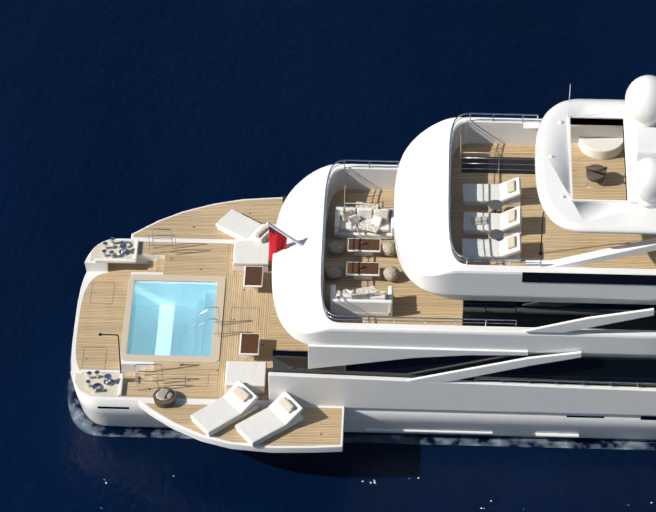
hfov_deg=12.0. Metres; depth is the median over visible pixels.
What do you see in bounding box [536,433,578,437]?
rub rail
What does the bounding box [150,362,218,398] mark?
teak strip
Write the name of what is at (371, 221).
sofa
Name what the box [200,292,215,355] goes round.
pool step
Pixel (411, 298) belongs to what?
deck floor
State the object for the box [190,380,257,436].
wing lounger
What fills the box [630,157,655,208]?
sat dome
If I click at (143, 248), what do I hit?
teak port strip
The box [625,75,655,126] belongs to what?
sat dome
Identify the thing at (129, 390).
teak strip
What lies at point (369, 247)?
coffee
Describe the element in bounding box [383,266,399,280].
pouf
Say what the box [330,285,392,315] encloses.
sofa
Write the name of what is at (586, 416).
hull window
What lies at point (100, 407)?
hull slot
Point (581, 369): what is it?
side glass
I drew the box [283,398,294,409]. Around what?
bolster
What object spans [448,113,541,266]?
sun rail
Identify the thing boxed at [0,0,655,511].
sea
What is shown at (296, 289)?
deck
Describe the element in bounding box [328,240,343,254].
pouf
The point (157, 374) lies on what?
stair rails
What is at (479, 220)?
towel
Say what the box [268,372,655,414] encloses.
bulwark
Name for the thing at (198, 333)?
pool step
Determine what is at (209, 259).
teak port strip
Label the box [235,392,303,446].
wing lounger
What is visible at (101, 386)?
rope coil
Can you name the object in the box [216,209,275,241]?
wing lounger
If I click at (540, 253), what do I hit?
shower
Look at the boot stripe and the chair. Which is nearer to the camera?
the chair
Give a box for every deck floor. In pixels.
[323,189,461,325]
[450,143,655,268]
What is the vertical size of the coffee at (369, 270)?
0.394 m
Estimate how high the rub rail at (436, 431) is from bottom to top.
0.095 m
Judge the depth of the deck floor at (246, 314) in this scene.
110.43 m
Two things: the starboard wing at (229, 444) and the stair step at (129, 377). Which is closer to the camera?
the starboard wing at (229, 444)
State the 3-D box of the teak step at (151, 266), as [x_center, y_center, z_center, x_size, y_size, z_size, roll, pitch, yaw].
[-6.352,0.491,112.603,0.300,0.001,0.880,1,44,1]
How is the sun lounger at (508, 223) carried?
on the sun deck at (429, 262)
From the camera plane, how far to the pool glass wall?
111.12 m
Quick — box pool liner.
[131,281,216,355]
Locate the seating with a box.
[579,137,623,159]
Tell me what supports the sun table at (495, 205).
on the sun deck at (429, 262)
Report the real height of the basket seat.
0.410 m
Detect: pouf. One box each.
[325,264,341,278]
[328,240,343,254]
[381,241,396,255]
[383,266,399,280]
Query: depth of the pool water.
110.52 m
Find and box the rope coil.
[94,383,102,389]
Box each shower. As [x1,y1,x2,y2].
[99,333,120,373]
[539,211,544,254]
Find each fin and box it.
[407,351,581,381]
[523,308,653,332]
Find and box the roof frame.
[568,115,629,202]
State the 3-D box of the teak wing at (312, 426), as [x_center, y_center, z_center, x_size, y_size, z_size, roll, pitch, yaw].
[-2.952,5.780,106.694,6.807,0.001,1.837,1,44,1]
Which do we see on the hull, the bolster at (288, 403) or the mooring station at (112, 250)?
the mooring station at (112, 250)
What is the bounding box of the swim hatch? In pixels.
[90,281,114,303]
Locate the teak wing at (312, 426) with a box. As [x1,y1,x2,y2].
[145,403,341,445]
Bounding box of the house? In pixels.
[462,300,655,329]
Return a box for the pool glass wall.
[127,284,135,353]
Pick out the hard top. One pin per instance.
(552, 175)
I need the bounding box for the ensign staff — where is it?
[266,222,302,245]
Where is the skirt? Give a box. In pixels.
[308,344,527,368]
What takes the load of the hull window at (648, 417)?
attached to the hull
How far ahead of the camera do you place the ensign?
108.11 m
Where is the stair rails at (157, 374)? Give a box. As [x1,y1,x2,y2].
[134,364,163,389]
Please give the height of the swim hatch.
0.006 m
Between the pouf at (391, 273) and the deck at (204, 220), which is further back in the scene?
the deck at (204, 220)
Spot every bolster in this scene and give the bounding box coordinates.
[239,387,250,398]
[256,228,266,237]
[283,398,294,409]
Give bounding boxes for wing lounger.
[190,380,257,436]
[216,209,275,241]
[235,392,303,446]
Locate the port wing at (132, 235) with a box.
[131,197,282,240]
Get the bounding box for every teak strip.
[119,383,151,397]
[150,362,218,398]
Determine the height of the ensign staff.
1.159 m
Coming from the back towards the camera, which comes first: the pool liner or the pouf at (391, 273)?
the pool liner
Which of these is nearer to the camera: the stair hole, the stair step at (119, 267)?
the stair hole
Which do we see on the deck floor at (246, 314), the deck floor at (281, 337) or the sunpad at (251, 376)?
the sunpad at (251, 376)
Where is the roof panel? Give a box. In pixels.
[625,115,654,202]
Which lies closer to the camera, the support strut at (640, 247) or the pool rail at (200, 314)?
the support strut at (640, 247)
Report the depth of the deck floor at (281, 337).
109.53 m
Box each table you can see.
[239,333,259,357]
[243,266,263,289]
[489,200,502,212]
[489,229,503,239]
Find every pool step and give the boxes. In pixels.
[192,298,204,355]
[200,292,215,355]
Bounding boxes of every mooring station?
[75,369,123,396]
[90,237,138,262]
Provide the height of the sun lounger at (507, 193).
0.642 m
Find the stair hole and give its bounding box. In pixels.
[462,156,534,173]
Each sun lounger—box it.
[462,233,521,261]
[463,177,520,205]
[463,206,521,235]
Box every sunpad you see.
[225,361,266,393]
[233,241,268,271]
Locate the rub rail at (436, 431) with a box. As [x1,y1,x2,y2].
[366,429,492,433]
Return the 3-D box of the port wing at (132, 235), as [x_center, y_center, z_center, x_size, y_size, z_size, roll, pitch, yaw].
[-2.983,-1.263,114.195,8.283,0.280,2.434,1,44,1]
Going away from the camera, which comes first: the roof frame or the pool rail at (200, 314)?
the roof frame
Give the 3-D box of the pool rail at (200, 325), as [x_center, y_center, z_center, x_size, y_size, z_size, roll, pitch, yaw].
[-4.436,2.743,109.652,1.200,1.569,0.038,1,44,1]
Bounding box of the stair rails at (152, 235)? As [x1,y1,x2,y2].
[148,229,176,254]
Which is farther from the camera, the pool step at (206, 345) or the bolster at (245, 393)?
the pool step at (206, 345)
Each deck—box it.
[133,198,282,239]
[272,164,655,358]
[394,117,655,304]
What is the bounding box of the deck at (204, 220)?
[133,198,282,239]
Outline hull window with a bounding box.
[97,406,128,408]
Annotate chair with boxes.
[585,164,606,186]
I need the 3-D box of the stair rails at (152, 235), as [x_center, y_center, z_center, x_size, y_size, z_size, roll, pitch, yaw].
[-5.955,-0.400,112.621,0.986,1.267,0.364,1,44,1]
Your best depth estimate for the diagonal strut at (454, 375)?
105.76 m
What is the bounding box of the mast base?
[632,127,655,161]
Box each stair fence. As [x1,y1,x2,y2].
[344,185,393,209]
[460,135,534,174]
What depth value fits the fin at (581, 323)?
104.21 m
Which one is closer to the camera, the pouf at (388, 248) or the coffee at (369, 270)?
the coffee at (369, 270)
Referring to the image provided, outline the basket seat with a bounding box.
[153,387,175,408]
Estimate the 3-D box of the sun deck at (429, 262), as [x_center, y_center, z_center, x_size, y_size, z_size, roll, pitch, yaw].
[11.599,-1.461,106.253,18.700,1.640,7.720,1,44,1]
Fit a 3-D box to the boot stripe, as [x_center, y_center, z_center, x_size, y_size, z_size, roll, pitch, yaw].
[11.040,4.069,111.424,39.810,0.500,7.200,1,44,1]
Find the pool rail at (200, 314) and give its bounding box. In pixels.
[186,307,219,337]
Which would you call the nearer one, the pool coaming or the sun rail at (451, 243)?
the sun rail at (451, 243)
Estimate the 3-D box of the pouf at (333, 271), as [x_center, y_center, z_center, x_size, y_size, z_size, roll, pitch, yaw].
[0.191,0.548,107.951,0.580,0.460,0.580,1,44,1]
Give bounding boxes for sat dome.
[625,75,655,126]
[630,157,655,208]
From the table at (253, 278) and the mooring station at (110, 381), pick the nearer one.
the mooring station at (110, 381)
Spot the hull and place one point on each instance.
(532, 424)
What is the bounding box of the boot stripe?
[80,404,655,441]
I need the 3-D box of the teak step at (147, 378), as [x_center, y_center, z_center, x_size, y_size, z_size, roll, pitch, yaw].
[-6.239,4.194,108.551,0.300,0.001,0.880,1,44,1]
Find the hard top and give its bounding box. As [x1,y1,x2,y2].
[535,99,655,233]
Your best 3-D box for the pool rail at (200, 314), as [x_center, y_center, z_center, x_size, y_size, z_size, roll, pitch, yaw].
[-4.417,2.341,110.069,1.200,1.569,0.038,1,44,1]
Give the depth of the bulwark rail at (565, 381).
106.20 m
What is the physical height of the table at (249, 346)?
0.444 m
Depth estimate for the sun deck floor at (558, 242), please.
106.67 m
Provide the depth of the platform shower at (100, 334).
107.28 m
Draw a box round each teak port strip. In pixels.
[138,241,165,254]
[163,242,228,276]
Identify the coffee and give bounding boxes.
[346,262,379,279]
[347,238,380,255]
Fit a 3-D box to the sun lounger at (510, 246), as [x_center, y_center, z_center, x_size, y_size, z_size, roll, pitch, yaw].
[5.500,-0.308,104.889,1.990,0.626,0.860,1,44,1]
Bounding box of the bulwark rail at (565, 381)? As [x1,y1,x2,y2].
[475,378,655,387]
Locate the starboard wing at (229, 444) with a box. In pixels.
[139,401,344,452]
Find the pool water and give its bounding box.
[132,284,214,355]
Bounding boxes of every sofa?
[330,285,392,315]
[334,202,393,238]
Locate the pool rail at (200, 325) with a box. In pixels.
[185,318,218,349]
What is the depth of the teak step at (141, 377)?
108.76 m
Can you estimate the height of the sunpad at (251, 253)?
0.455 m
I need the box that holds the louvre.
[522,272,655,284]
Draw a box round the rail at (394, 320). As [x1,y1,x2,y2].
[321,160,516,326]
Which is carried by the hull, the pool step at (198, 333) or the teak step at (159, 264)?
the teak step at (159, 264)
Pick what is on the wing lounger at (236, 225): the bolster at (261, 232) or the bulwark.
the bolster at (261, 232)
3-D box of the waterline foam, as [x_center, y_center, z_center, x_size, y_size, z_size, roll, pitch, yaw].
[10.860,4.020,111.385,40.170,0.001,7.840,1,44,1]
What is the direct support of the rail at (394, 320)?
on the deck at (296, 289)
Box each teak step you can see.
[136,370,144,382]
[144,367,152,382]
[148,261,155,271]
[155,258,164,272]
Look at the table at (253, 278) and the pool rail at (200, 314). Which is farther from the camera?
the table at (253, 278)
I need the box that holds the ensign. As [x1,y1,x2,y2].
[269,230,286,261]
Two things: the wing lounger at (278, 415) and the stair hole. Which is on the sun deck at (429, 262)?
the stair hole
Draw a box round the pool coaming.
[120,274,225,362]
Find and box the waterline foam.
[68,384,648,449]
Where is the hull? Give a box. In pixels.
[70,238,655,439]
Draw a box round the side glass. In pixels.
[273,350,655,387]
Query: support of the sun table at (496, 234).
on the sun deck at (429, 262)
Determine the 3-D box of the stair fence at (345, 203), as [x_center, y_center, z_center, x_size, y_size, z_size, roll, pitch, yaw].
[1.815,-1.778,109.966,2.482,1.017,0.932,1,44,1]

